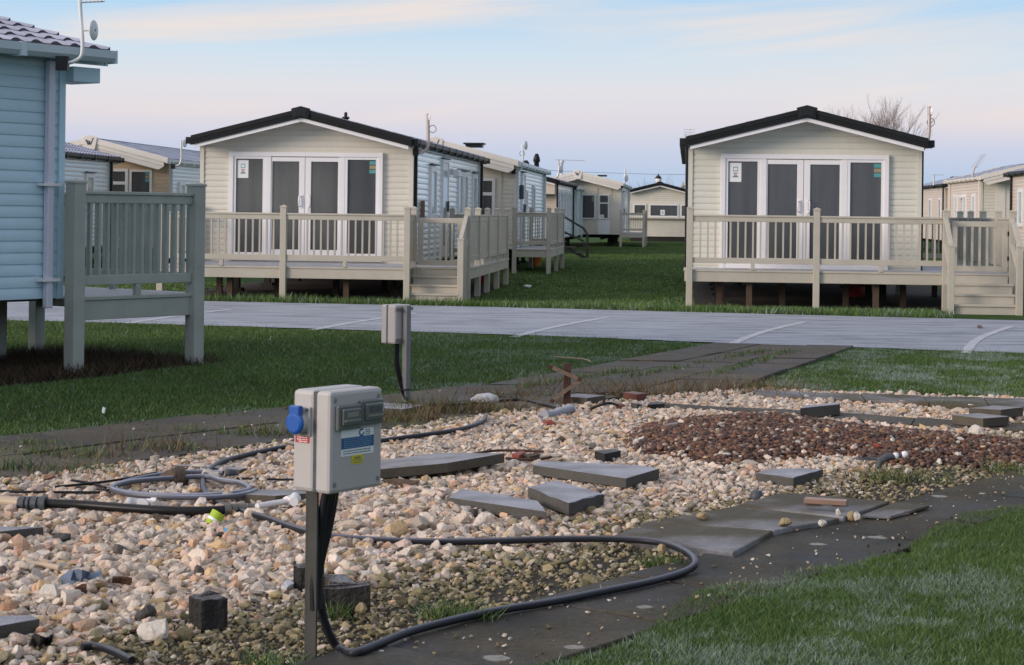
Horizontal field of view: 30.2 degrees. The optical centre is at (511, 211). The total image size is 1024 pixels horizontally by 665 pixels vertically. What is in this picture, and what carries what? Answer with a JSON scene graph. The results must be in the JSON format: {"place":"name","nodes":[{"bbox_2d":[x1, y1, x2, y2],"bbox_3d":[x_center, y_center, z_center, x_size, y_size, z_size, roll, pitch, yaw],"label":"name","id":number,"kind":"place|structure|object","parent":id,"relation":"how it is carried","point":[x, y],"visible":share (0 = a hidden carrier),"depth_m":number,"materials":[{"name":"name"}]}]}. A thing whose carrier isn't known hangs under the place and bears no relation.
{"place":"outdoors","nodes":[
{"label":"outdoors","id":0,"kind":"place"},
{"bbox_2d":[0,319,704,441],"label":"grass","id":1,"kind":"structure","parent":0,"point":[293,343],"depth_m":17.32,"materials":[{"name":"plant"}]},
{"bbox_2d":[0,343,852,477],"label":"path","id":2,"kind":"structure","parent":0,"point":[809,354],"depth_m":14.12,"materials":[{"name":"concrete"}]},
{"bbox_2d":[0,447,65,472],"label":"grass tuft","id":3,"kind":"object","parent":2,"relation":"on","point":[13,465],"visible":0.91,"depth_m":10.22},
{"bbox_2d":[0,440,119,457],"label":"grass tuft","id":4,"kind":"object","parent":2,"relation":"on","point":[38,451],"visible":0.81,"depth_m":10.92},
{"bbox_2d":[54,444,132,459],"bbox_3d":[-2.390,1.359,10.779,0.453,0.091,0.344,1,0,-15],"label":"grass tuft","id":5,"kind":"object","parent":2,"relation":"on","point":[97,456],"visible":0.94,"depth_m":10.76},
{"bbox_2d":[73,426,262,452],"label":"dead grass","id":6,"kind":"structure","parent":2,"relation":"on","point":[170,447],"depth_m":11.12,"materials":[{"name":"plant"}]},
{"bbox_2d":[211,416,292,436],"bbox_3d":[-1.452,1.343,11.926,0.935,0.146,0.511,1,0,0],"label":"grass tuft","id":7,"kind":"object","parent":2,"relation":"on","point":[259,433],"visible":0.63,"depth_m":11.89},
{"bbox_2d":[383,403,464,423],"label":"dead grass","id":8,"kind":"structure","parent":2,"relation":"on","point":[409,415],"depth_m":12.84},
{"bbox_2d":[383,387,590,414],"bbox_3d":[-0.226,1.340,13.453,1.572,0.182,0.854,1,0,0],"label":"dead grass","id":9,"kind":"structure","parent":2,"relation":"on","point":[510,405],"depth_m":13.42,"materials":[{"name":"plant"}]},
{"bbox_2d":[530,374,685,397],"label":"dead grass","id":10,"kind":"structure","parent":2,"relation":"on","point":[598,387],"depth_m":14.98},
{"bbox_2d":[0,237,1023,553],"bbox_3d":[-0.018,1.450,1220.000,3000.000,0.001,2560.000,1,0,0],"label":"ground","id":11,"kind":"structure","parent":0,"point":[576,243],"depth_m":21.66,"materials":[{"name":"plant"}]},
{"bbox_2d":[0,16,117,307],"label":"static caravan","id":12,"kind":"object","parent":11,"relation":"on","point":[33,82],"visible":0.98,"depth_m":16.21,"materials":[{"name":"blue"}]},
{"bbox_2d":[55,0,104,70],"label":"tv aerial","id":13,"kind":"object","parent":12,"relation":"attached to","point":[62,63],"visible":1,"depth_m":16.00,"materials":[{"name":"white metal"}]},
{"bbox_2d":[65,142,124,267],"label":"static caravan","id":14,"kind":"object","parent":11,"relation":"on","point":[93,168],"visible":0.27,"depth_m":43.93,"materials":[{"name":"blue"}]},
{"bbox_2d":[0,353,218,386],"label":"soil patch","id":15,"kind":"object","parent":11,"relation":"on","point":[35,382],"visible":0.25,"depth_m":16.33,"materials":[{"name":"brown soil"}]},
{"bbox_2d":[0,178,206,372],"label":"deck","id":16,"kind":"structure","parent":15,"relation":"on","point":[80,302],"depth_m":17.09,"materials":[{"name":"plastic"}]},
{"bbox_2d":[0,342,225,386],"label":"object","id":17,"kind":"object","parent":15,"relation":"on","point":[104,364],"visible":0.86,"depth_m":16.90,"materials":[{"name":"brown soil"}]},
{"bbox_2d":[68,135,199,264],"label":"static caravan","id":18,"kind":"object","parent":11,"relation":"on","point":[144,168],"visible":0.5,"depth_m":47.36,"materials":[{"name":"beige"}]},
{"bbox_2d":[113,169,127,233],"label":"door","id":19,"kind":"structure","parent":18,"relation":"in","point":[120,176],"depth_m":47.39,"materials":[{"name":"white plastic"}]},
{"bbox_2d":[129,170,151,191],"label":"window","id":20,"kind":"structure","parent":18,"relation":"in","point":[139,180],"depth_m":47.34,"materials":[{"name":"white plastic"}]},
{"bbox_2d":[286,384,382,660],"bbox_3d":[-0.562,1.026,5.974,0.197,0.935,0.296,1,0,36],"label":"power post","id":21,"kind":"object","parent":11,"relation":"on","point":[335,430],"visible":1,"depth_m":5.93,"materials":[{"name":"grey plastic"}]},
{"bbox_2d":[204,276,518,299],"bbox_3d":[-2.623,1.412,36.399,4.950,0.001,12.000,1,0,5],"label":"soil patch","id":22,"kind":"object","parent":11,"relation":"on","point":[364,288],"visible":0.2,"depth_m":34.05,"materials":[{"name":"brown soil"}]},
{"bbox_2d":[156,204,509,301],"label":"deck","id":23,"kind":"structure","parent":22,"relation":"on","point":[482,249],"depth_m":30.25,"materials":[{"name":"beige plastic"}]},
{"bbox_2d":[186,106,489,292],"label":"lodge","id":24,"kind":"structure","parent":22,"relation":"on","point":[300,159],"depth_m":32.49,"materials":[{"name":"beige"}]},
{"bbox_2d":[270,157,305,254],"bbox_3d":[-3.847,-0.090,32.471,0.587,1.685,0.113,1,0,5],"label":"patio door","id":25,"kind":"structure","parent":24,"relation":"in","point":[287,173],"depth_m":32.50,"materials":[{"name":"white plastic"}]},
{"bbox_2d":[228,152,383,261],"bbox_3d":[-3.538,-0.083,32.461,2.670,1.860,0.075,1,0,5],"label":"patio window","id":26,"kind":"structure","parent":24,"relation":"in","point":[360,174],"depth_m":32.40,"materials":[{"name":"white plastic"}]},
{"bbox_2d":[304,157,338,254],"bbox_3d":[-3.255,-0.082,32.416,0.587,1.685,0.113,1,0,5],"label":"patio door","id":27,"kind":"structure","parent":24,"relation":"in","point":[321,173],"depth_m":32.44,"materials":[{"name":"white plastic"}]},
{"bbox_2d":[429,163,439,217],"bbox_3d":[-1.439,-0.370,34.941,0.080,1.005,0.910,1,0,5],"label":"window","id":28,"kind":"structure","parent":24,"relation":"in","point":[433,180],"depth_m":34.92,"materials":[{"name":"white plastic"}]},
{"bbox_2d":[440,157,450,255],"bbox_3d":[-1.281,-0.088,36.607,0.080,1.885,0.960,1,0,5],"label":"door","id":29,"kind":"structure","parent":24,"relation":"in","point":[445,165],"depth_m":36.51,"materials":[{"name":"white plastic"}]},
{"bbox_2d":[457,169,465,213],"bbox_3d":[-1.055,-0.365,39.073,0.080,1.005,0.810,1,0,5],"label":"window","id":30,"kind":"structure","parent":24,"relation":"in","point":[460,183],"depth_m":39.12,"materials":[{"name":"white plastic"}]},
{"bbox_2d":[381,304,412,402],"bbox_3d":[-0.795,1.093,14.098,0.324,0.795,0.202,1,0,36],"label":"power post","id":31,"kind":"object","parent":11,"relation":"on","point":[396,326],"visible":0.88,"depth_m":14.07,"materials":[{"name":"grey plastic"}]},
{"bbox_2d":[430,136,550,266],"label":"static caravan","id":32,"kind":"object","parent":11,"relation":"on","point":[523,189],"visible":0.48,"depth_m":45.14,"materials":[{"name":"beige"}]},
{"bbox_2d":[483,178,494,214],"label":"window","id":33,"kind":"structure","parent":32,"relation":"in","point":[488,183],"depth_m":45.12,"materials":[{"name":"white plastic"}]},
{"bbox_2d":[0,386,1023,664],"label":"gravel","id":34,"kind":"structure","parent":11,"relation":"on","point":[246,564],"depth_m":8.21,"materials":[{"name":"gravel"}]},
{"bbox_2d":[0,615,38,638],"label":"paving slab","id":35,"kind":"object","parent":34,"relation":"on","point":[24,624],"depth_m":6.20,"materials":[{"name":"grey concrete"}]},
{"bbox_2d":[0,526,42,537],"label":"paving slab","id":36,"kind":"object","parent":34,"relation":"on","point":[24,532],"depth_m":8.01,"materials":[{"name":"grey concrete"}]},
{"bbox_2d":[29,633,53,646],"bbox_3d":[-1.484,1.363,5.995,0.064,0.082,0.153,1,0,-25],"label":"plastic scrap","id":37,"kind":"object","parent":34,"relation":"on","point":[38,640],"visible":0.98,"depth_m":6.01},
{"bbox_2d":[37,584,58,598],"bbox_3d":[-1.663,1.371,6.812,0.095,0.065,0.065,1,0,14],"label":"stone","id":38,"kind":"object","parent":34,"relation":"on","point":[48,590],"visible":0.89,"depth_m":6.79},
{"bbox_2d":[0,490,110,493],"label":"rod","id":39,"kind":"object","parent":34,"relation":"on","point":[62,492],"visible":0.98,"depth_m":9.13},
{"bbox_2d":[59,569,102,584],"bbox_3d":[-1.585,1.371,7.081,0.171,0.081,0.150,1,0,42],"label":"rag","id":40,"kind":"object","parent":34,"relation":"on","point":[72,577],"visible":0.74,"depth_m":7.07,"materials":[{"name":"blue fabric"}]},
{"bbox_2d":[9,451,171,476],"bbox_3d":[-2.207,1.342,10.025,0.887,0.130,0.418,1,0,0],"label":"grass tuft","id":41,"kind":"object","parent":34,"relation":"on","point":[85,465],"visible":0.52,"depth_m":10.02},
{"bbox_2d":[80,642,135,664],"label":"hose","id":42,"kind":"object","parent":34,"relation":"on","point":[114,652],"visible":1,"depth_m":5.94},
{"bbox_2d":[0,495,255,515],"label":"pipe","id":43,"kind":"object","parent":34,"relation":"on","point":[29,503],"visible":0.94,"depth_m":8.66,"materials":[{"name":"plastic"}]},
{"bbox_2d":[137,618,168,641],"bbox_3d":[-1.180,1.374,6.222,0.107,0.073,0.083,1,0,0],"label":"stone","id":44,"kind":"object","parent":34,"relation":"on","point":[150,631],"visible":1,"depth_m":6.20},
{"bbox_2d":[160,466,188,485],"bbox_3d":[-1.710,1.351,9.631,0.129,0.110,0.158,1,0,-41],"label":"stone","id":45,"kind":"object","parent":34,"relation":"on","point":[179,474],"visible":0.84,"depth_m":9.58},
{"bbox_2d":[109,469,257,499],"bbox_3d":[-1.658,1.349,9.342,0.678,0.048,1.032,1,0,-21],"label":"hose","id":46,"kind":"object","parent":34,"relation":"on","point":[157,477],"visible":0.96,"depth_m":9.14,"materials":[{"name":"rubber"}]},
{"bbox_2d":[188,590,227,631],"bbox_3d":[-1.029,1.352,6.415,0.114,0.132,0.076,1,0,-28],"label":"brick","id":47,"kind":"object","parent":34,"relation":"on","point":[208,609],"visible":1,"depth_m":6.39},
{"bbox_2d":[236,490,305,506],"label":"paving slab","id":48,"kind":"object","parent":34,"relation":"on","point":[264,495],"depth_m":8.98,"materials":[{"name":"grey concrete"}]},
{"bbox_2d":[255,492,300,508],"bbox_3d":[-1.046,1.345,8.766,0.141,0.056,0.281,1,0,32],"label":"pipe","id":49,"kind":"object","parent":34,"relation":"on","point":[293,499],"visible":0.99,"depth_m":8.76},
{"bbox_2d":[228,642,328,664],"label":"grass tuft","id":50,"kind":"object","parent":34,"relation":"on","point":[267,662],"visible":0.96,"depth_m":5.95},
{"bbox_2d":[293,563,323,591],"bbox_3d":[-0.751,1.351,7.021,0.117,0.111,0.062,1,0,0],"label":"brick","id":51,"kind":"object","parent":34,"relation":"on","point":[299,576],"visible":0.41,"depth_m":6.99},
{"bbox_2d":[291,596,369,620],"bbox_3d":[-0.637,1.389,6.651,0.275,0.074,0.196,1,0,-15],"label":"grass tuft","id":52,"kind":"object","parent":34,"relation":"on","point":[333,614],"visible":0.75,"depth_m":6.64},
{"bbox_2d":[323,574,354,587],"bbox_3d":[-0.631,1.373,6.878,0.126,0.115,0.044,1,0,-27],"label":"block","id":53,"kind":"object","parent":34,"relation":"on","point":[336,579],"depth_m":6.87,"materials":[{"name":"grey concrete"}]},
{"bbox_2d":[323,582,370,614],"bbox_3d":[-0.590,1.375,6.715,0.176,0.115,0.030,1,0,-7],"label":"block","id":54,"kind":"object","parent":34,"relation":"on","point":[357,593],"depth_m":6.70,"materials":[{"name":"concrete"}]},
{"bbox_2d":[396,598,481,619],"bbox_3d":[-0.260,1.392,6.680,0.320,0.077,0.163,1,0,0],"label":"grass tuft","id":55,"kind":"object","parent":34,"relation":"on","point":[429,611],"visible":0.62,"depth_m":6.68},
{"bbox_2d":[380,453,504,478],"bbox_3d":[-0.531,1.365,10.141,0.524,0.091,1.004,1,0,33],"label":"paving slab","id":56,"kind":"object","parent":34,"relation":"on","point":[434,463],"depth_m":10.08,"materials":[{"name":"grey concrete"}]},
{"bbox_2d":[200,414,698,656],"bbox_3d":[-0.547,1.152,9.363,1.955,0.548,6.675,1,0,-10],"label":"cable","id":57,"kind":"object","parent":34,"relation":"on","point":[336,645],"visible":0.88,"depth_m":7.44,"materials":[{"name":"rubber"}]},
{"bbox_2d":[421,590,510,622],"bbox_3d":[-0.173,1.382,6.601,0.300,0.100,0.306,1,0,41],"label":"grass tuft","id":58,"kind":"object","parent":34,"relation":"on","point":[462,610],"visible":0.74,"depth_m":6.61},
{"bbox_2d":[449,489,545,519],"bbox_3d":[-0.061,1.384,8.911,0.784,0.059,0.265,1,0,44],"label":"paving slab","id":59,"kind":"object","parent":34,"relation":"on","point":[497,505],"depth_m":8.83,"materials":[{"name":"grey concrete"}]},
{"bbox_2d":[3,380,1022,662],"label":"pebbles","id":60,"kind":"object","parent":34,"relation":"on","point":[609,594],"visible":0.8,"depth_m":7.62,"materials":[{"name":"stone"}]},
{"bbox_2d":[538,404,575,418],"bbox_3d":[0.308,1.389,13.082,0.091,0.089,0.402,1,0,29],"label":"pipe elbow","id":61,"kind":"object","parent":34,"relation":"on","point":[568,408],"visible":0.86,"depth_m":13.08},
{"bbox_2d":[548,363,581,404],"bbox_3d":[0.383,1.285,13.774,0.254,0.360,0.085,1,0,0],"label":"rusty pole","id":62,"kind":"object","parent":34,"relation":"on","point":[568,386],"visible":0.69,"depth_m":13.73,"materials":[{"name":"metal"}]},
{"bbox_2d":[528,481,603,515],"bbox_3d":[0.260,1.372,9.081,0.306,0.077,0.691,1,0,-24],"label":"paving slab","id":63,"kind":"object","parent":34,"relation":"on","point":[564,498],"depth_m":8.98,"materials":[{"name":"grey concrete"}]},
{"bbox_2d":[556,394,604,404],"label":"paving slab","id":64,"kind":"object","parent":34,"relation":"on","point":[584,398],"depth_m":13.89,"materials":[{"name":"grey concrete"}]},
{"bbox_2d":[533,461,658,487],"bbox_3d":[0.464,1.379,10.036,0.768,0.057,0.457,1,0,44],"label":"paving slab","id":65,"kind":"object","parent":34,"relation":"on","point":[620,475],"depth_m":9.89,"materials":[{"name":"grey concrete"}]},
{"bbox_2d":[595,449,620,461],"bbox_3d":[0.535,1.389,10.738,0.116,0.065,0.225,1,0,34],"label":"brick","id":66,"kind":"object","parent":34,"relation":"on","point":[607,455],"visible":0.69,"depth_m":10.69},
{"bbox_2d":[619,549,685,568],"bbox_3d":[0.577,1.399,7.679,0.286,0.084,0.185,1,0,14],"label":"grass tuft","id":67,"kind":"object","parent":34,"relation":"on","point":[652,563],"visible":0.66,"depth_m":7.67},
{"bbox_2d":[614,521,772,556],"bbox_3d":[0.770,1.434,8.256,0.588,0.045,0.597,1,0,24],"label":"paving slab","id":68,"kind":"object","parent":34,"relation":"on","point":[696,540],"depth_m":8.23,"materials":[{"name":"concrete"}]},
{"bbox_2d":[573,365,886,397],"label":"dead grass","id":69,"kind":"structure","parent":34,"relation":"on","point":[697,386],"depth_m":14.89,"materials":[{"name":"plant"}]},
{"bbox_2d":[651,506,838,535],"bbox_3d":[1.074,1.438,8.706,0.551,0.045,0.707,1,0,43],"label":"paving slab","id":70,"kind":"object","parent":34,"relation":"on","point":[745,517],"depth_m":8.70,"materials":[{"name":"concrete"}]},
{"bbox_2d":[756,468,822,487],"bbox_3d":[1.448,1.406,10.036,0.274,0.068,0.373,1,0,34],"label":"paving slab","id":71,"kind":"object","parent":34,"relation":"on","point":[785,477],"depth_m":9.95,"materials":[{"name":"grey concrete"}]},
{"bbox_2d":[737,492,888,521],"bbox_3d":[1.462,1.440,9.205,0.560,0.045,0.582,1,0,32],"label":"paving slab","id":72,"kind":"object","parent":34,"relation":"on","point":[789,502],"depth_m":9.12,"materials":[{"name":"concrete"}]},
{"bbox_2d":[804,497,846,505],"bbox_3d":[1.502,1.391,9.064,0.203,0.055,0.260,1,0,10],"label":"wooden board","id":73,"kind":"object","parent":72,"relation":"on","point":[819,501],"visible":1,"depth_m":8.97,"materials":[{"name":"wood"}]},
{"bbox_2d":[800,403,839,416],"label":"paving slab","id":74,"kind":"object","parent":34,"relation":"on","point":[823,410],"depth_m":13.13,"materials":[{"name":"grey concrete"}]},
{"bbox_2d":[623,411,1023,467],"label":"gravel","id":75,"kind":"structure","parent":34,"relation":"on","point":[734,437],"depth_m":11.33,"materials":[{"name":"gravel"}]},
{"bbox_2d":[856,451,908,467],"bbox_3d":[2.038,1.365,10.430,0.287,0.096,0.092,1,0,0],"label":"stop valve","id":76,"kind":"object","parent":34,"relation":"on","point":[884,458],"visible":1,"depth_m":10.41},
{"bbox_2d":[833,462,955,485],"bbox_3d":[2.053,1.407,10.241,0.758,0.104,0.425,1,0,14],"label":"grass tuft","id":77,"kind":"object","parent":34,"relation":"on","point":[901,479],"visible":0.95,"depth_m":10.23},
{"bbox_2d":[952,413,1008,426],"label":"paving slab","id":78,"kind":"object","parent":34,"relation":"on","point":[984,420],"depth_m":12.64,"materials":[{"name":"grey concrete"}]},
{"bbox_2d":[969,406,1022,416],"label":"paving slab","id":79,"kind":"object","parent":34,"relation":"on","point":[1010,411],"depth_m":13.08,"materials":[{"name":"grey concrete"}]},
{"bbox_2d":[512,207,564,273],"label":"deck","id":80,"kind":"structure","parent":11,"relation":"on","point":[555,223],"depth_m":43.92,"materials":[{"name":"beige plastic"}]},
{"bbox_2d":[63,240,1023,318],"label":"grass","id":81,"kind":"structure","parent":11,"relation":"on","point":[662,258],"depth_m":33.95,"materials":[{"name":"plant"}]},
{"bbox_2d":[524,154,577,245],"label":"static caravan","id":82,"kind":"object","parent":11,"relation":"on","point":[560,194],"visible":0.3,"depth_m":66.73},
{"bbox_2d":[564,186,585,245],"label":"static caravan","id":83,"kind":"object","parent":11,"relation":"on","point":[578,203],"visible":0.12,"depth_m":77.08,"materials":[{"name":"teal"}]},
{"bbox_2d":[564,216,588,257],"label":"metal steps","id":84,"kind":"structure","parent":11,"relation":"on","point":[568,248],"depth_m":59.36,"materials":[{"name":"black metal"}]},
{"bbox_2d":[551,161,631,246],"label":"static caravan","id":85,"kind":"object","parent":11,"relation":"on","point":[606,201],"visible":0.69,"depth_m":80.28,"materials":[{"name":"beige"}]},
{"bbox_2d":[582,194,595,218],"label":"window","id":86,"kind":"structure","parent":85,"relation":"in","point":[589,200],"depth_m":80.31,"materials":[{"name":"glass"}]},
{"bbox_2d":[599,194,608,218],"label":"window","id":87,"kind":"structure","parent":85,"relation":"in","point":[603,198],"depth_m":80.26,"materials":[{"name":"white plastic"}]},
{"bbox_2d":[619,210,646,246],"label":"deck","id":88,"kind":"structure","parent":11,"relation":"on","point":[643,234],"depth_m":79.44,"materials":[{"name":"beige plastic"}]},
{"bbox_2d":[629,181,684,241],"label":"static caravan","id":89,"kind":"object","parent":11,"relation":"on","point":[662,203],"visible":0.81,"depth_m":94.96,"materials":[{"name":"beige"}]},
{"bbox_2d":[649,204,678,216],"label":"window","id":90,"kind":"structure","parent":89,"relation":"in","point":[655,210],"depth_m":94.82,"materials":[{"name":"white plastic"}]},
{"bbox_2d":[522,503,1023,664],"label":"turf","id":91,"kind":"structure","parent":11,"relation":"on","point":[763,633],"depth_m":6.61,"materials":[{"name":"plant"}]},
{"bbox_2d":[692,281,954,309],"bbox_3d":[5.760,1.514,35.015,4.900,0.001,11.200,1,0,5],"label":"soil patch","id":92,"kind":"object","parent":11,"relation":"on","point":[830,295],"visible":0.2,"depth_m":33.72,"materials":[{"name":"brown soil"}]},
{"bbox_2d":[680,105,934,304],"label":"lodge","id":93,"kind":"structure","parent":92,"relation":"on","point":[805,160],"depth_m":30.37,"materials":[{"name":"beige"}]},
{"bbox_2d":[766,159,803,264],"bbox_3d":[4.374,0.011,30.389,0.587,1.685,0.113,1,0,5],"label":"patio door","id":94,"kind":"structure","parent":93,"relation":"in","point":[784,188],"depth_m":30.42,"materials":[{"name":"white plastic"}]},
{"bbox_2d":[720,154,888,269],"bbox_3d":[4.684,0.017,30.379,2.670,1.860,0.075,1,0,5],"label":"patio window","id":95,"kind":"structure","parent":93,"relation":"in","point":[864,178],"depth_m":30.33,"materials":[{"name":"white plastic"}]},
{"bbox_2d":[803,160,840,264],"bbox_3d":[4.967,0.018,30.333,0.587,1.685,0.113,1,0,5],"label":"patio door","id":96,"kind":"structure","parent":93,"relation":"in","point":[822,178],"depth_m":30.36,"materials":[{"name":"white plastic"}]},
{"bbox_2d":[684,206,1023,315],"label":"deck","id":97,"kind":"structure","parent":92,"relation":"on","point":[981,286],"depth_m":29.18,"materials":[{"name":"beige plastic"}]},
{"bbox_2d":[666,403,1023,432],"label":"kerb","id":98,"kind":"structure","parent":11,"relation":"on","point":[913,422],"depth_m":13.04,"materials":[{"name":"concrete"}]},
{"bbox_2d":[829,96,909,129],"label":"bare tree","id":99,"kind":"object","parent":11,"relation":"on","point":[886,116],"visible":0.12,"depth_m":91.75,"materials":[{"name":"brown plant"}]},
{"bbox_2d":[753,390,1023,410],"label":"kerb","id":100,"kind":"structure","parent":11,"relation":"on","point":[928,401],"depth_m":14.31,"materials":[{"name":"concrete"}]},
{"bbox_2d":[848,94,939,136],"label":"bare tree","id":101,"kind":"object","parent":11,"relation":"on","point":[884,124],"visible":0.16,"depth_m":89.37,"materials":[{"name":"brown plant"}]},
{"bbox_2d":[923,175,962,250],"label":"static caravan","id":102,"kind":"object","parent":11,"relation":"on","point":[935,201],"visible":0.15,"depth_m":77.38,"materials":[{"name":"plastic"}]},
{"bbox_2d":[943,163,1023,217],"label":"static caravan","id":103,"kind":"object","parent":11,"relation":"on","point":[988,190],"visible":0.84,"depth_m":59.62,"materials":[{"name":"beige"}]},
{"bbox_2d":[1003,168,1023,245],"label":"static caravan","id":104,"kind":"object","parent":11,"relation":"on","point":[1016,177],"visible":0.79,"depth_m":52.67,"materials":[{"name":"plastic"}]},
{"bbox_2d":[0,0,1023,188],"label":"sky","id":105,"kind":"structure","parent":0,"point":[614,86],"materials":[{"name":"blue"}]},
{"bbox_2d":[7,301,1023,352],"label":"road","id":106,"kind":"structure","parent":0,"point":[913,333],"depth_m":24.43,"materials":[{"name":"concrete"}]},
{"bbox_2d":[962,326,1014,352],"bbox_3d":[5.618,1.503,22.475,0.232,0.001,5.360,1,0,20],"label":"road marking","id":107,"kind":"object","parent":106,"relation":"on","point":[970,345],"visible":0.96,"depth_m":22.20,"materials":[{"name":"paint"}]},
{"bbox_2d":[454,381,582,397],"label":"dead grass","id":108,"kind":"structure","parent":0,"point":[518,391],"depth_m":14.62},
{"bbox_2d":[509,366,637,387],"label":"grass","id":109,"kind":"structure","parent":0,"point":[615,370],"depth_m":16.31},
{"bbox_2d":[289,467,1023,664],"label":"path","id":110,"kind":"structure","parent":0,"point":[573,623],"depth_m":7.08,"materials":[{"name":"concrete"}]},
{"bbox_2d":[861,502,928,518],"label":"paving slab","id":111,"kind":"object","parent":110,"relation":"on","point":[893,510],"depth_m":9.04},
{"bbox_2d":[947,453,1023,474],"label":"grass tuft","id":112,"kind":"object","parent":110,"relation":"on","point":[998,470],"visible":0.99,"depth_m":10.69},
{"bbox_2d":[620,345,770,377],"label":"grass","id":113,"kind":"structure","parent":0,"point":[676,367],"depth_m":17.50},
{"bbox_2d":[696,347,803,375],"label":"grass","id":114,"kind":"structure","parent":0,"point":[764,358],"depth_m":18.16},
{"bbox_2d":[759,346,1023,397],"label":"grass","id":115,"kind":"structure","parent":0,"point":[1006,370],"depth_m":17.33,"materials":[{"name":"plant"}]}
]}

